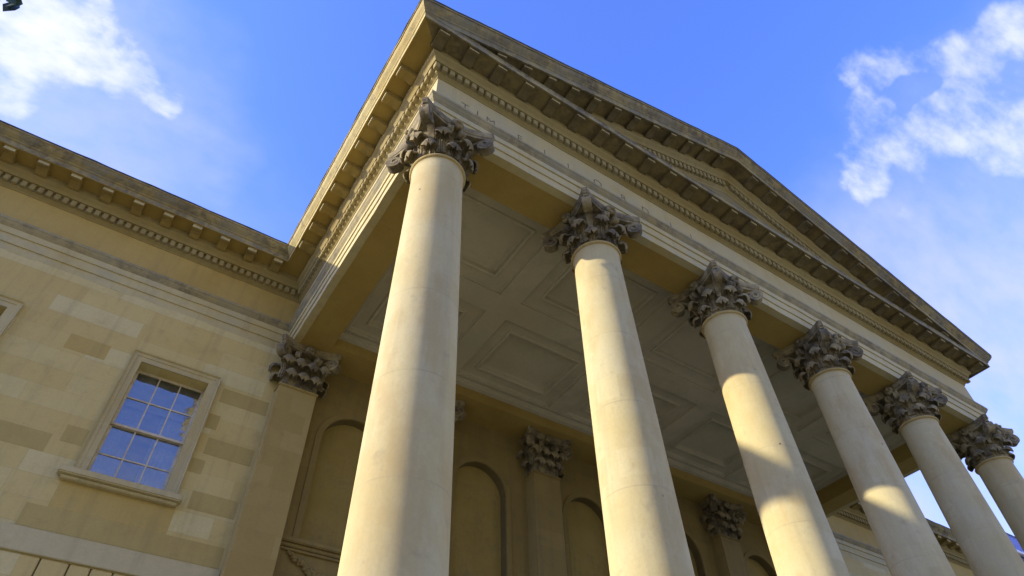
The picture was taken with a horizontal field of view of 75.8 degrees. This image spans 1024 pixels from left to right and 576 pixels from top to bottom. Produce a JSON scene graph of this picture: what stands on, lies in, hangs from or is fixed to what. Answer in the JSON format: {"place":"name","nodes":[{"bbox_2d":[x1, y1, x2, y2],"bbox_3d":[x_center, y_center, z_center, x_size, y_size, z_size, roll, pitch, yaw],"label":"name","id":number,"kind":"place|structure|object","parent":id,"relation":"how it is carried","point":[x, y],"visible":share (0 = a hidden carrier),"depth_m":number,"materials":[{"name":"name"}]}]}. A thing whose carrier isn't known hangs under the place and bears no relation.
{"place":"outdoors","nodes":[
{"label":"outdoors","id":0,"kind":"place"},
{"bbox_2d":[3,0,22,10],"bbox_3d":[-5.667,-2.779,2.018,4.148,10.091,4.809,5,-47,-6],"label":"street tree","id":1,"kind":"object","parent":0,"point":[12,5],"visible":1,"depth_m":5.36,"materials":[{"name":"green plant"}]},
{"bbox_2d":[0,0,1023,535],"label":"sky","id":2,"kind":"structure","parent":0,"point":[900,123],"materials":[{"name":"blue"}]},
{"bbox_2d":[827,501,1023,575],"bbox_3d":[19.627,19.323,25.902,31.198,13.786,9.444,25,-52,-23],"label":"stone wing","id":3,"kind":"structure","parent":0,"point":[857,543],"depth_m":23.39,"materials":[{"name":"beige stone"}]},
{"bbox_2d":[1006,533,1023,559],"bbox_3d":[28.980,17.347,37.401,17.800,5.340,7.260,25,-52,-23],"label":"mansard roof","id":4,"kind":"structure","parent":3,"relation":"on","point":[1016,544],"depth_m":34.58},
{"bbox_3d":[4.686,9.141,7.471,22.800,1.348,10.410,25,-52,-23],"label":"entrance steps","id":5,"kind":"object","parent":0,"visible":0},
{"bbox_2d":[337,96,494,575],"bbox_3d":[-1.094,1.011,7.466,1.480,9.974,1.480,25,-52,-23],"label":"stone column","id":6,"kind":"structure","parent":5,"relation":"on","point":[399,520],"depth_m":6.95,"materials":[{"name":"beige stone"}]},
{"bbox_2d":[219,331,776,575],"bbox_3d":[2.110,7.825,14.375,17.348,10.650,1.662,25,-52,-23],"label":"portico back wall","id":7,"kind":"structure","parent":5,"relation":"on","point":[526,499],"depth_m":15.00,"materials":[{"name":"stone"}]},
{"bbox_2d":[287,0,991,517],"bbox_3d":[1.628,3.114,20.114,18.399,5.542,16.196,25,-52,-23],"label":"portico entablature","id":8,"kind":"structure","parent":7,"relation":"on","point":[695,200],"depth_m":14.45,"materials":[{"name":"stone"}]},
{"bbox_2d":[542,187,694,575],"bbox_3d":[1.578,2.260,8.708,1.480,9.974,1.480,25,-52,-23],"label":"stone column","id":9,"kind":"structure","parent":5,"relation":"on","point":[644,530],"depth_m":8.87,"materials":[{"name":"beige stone"}]},
{"bbox_2d":[668,260,849,575],"bbox_3d":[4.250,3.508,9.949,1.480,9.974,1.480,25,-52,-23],"label":"stone column","id":10,"kind":"structure","parent":5,"relation":"on","point":[799,535],"depth_m":10.71,"materials":[{"name":"beige stone"}]},
{"bbox_2d":[772,320,955,575],"bbox_3d":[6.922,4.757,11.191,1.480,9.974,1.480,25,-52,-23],"label":"stone column","id":11,"kind":"structure","parent":5,"relation":"on","point":[818,355],"depth_m":12.46,"materials":[{"name":"beige stone"}]},
{"bbox_2d":[862,371,1023,575],"bbox_3d":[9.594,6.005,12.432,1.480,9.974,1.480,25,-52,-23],"label":"stone column","id":12,"kind":"structure","parent":5,"relation":"on","point":[905,404],"depth_m":14.16,"materials":[{"name":"beige stone"}]},
{"bbox_2d":[946,414,1023,550],"bbox_3d":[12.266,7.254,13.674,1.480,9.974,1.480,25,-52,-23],"label":"stone column","id":13,"kind":"structure","parent":5,"relation":"on","point":[979,443],"depth_m":16.43,"materials":[{"name":"beige stone"}]},
{"label":"ground","id":14,"kind":"structure","parent":0,"visible":0},
{"bbox_2d":[0,120,299,575],"bbox_3d":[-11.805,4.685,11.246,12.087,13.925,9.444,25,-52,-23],"label":"stone wing","id":15,"kind":"structure","parent":14,"relation":"on","point":[144,327],"depth_m":12.56,"materials":[{"name":"beige stone"}]},
{"bbox_2d":[0,294,24,336],"bbox_3d":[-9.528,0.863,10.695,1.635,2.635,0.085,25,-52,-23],"label":"sash window","id":16,"kind":"structure","parent":15,"relation":"in","point":[13,306],"depth_m":11.77,"materials":[{"name":"stone"}]},
{"bbox_2d":[56,349,221,507],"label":"sash window","id":17,"kind":"structure","parent":15,"relation":"in","point":[136,457],"depth_m":12.18,"materials":[{"name":"glass"}]}
]}

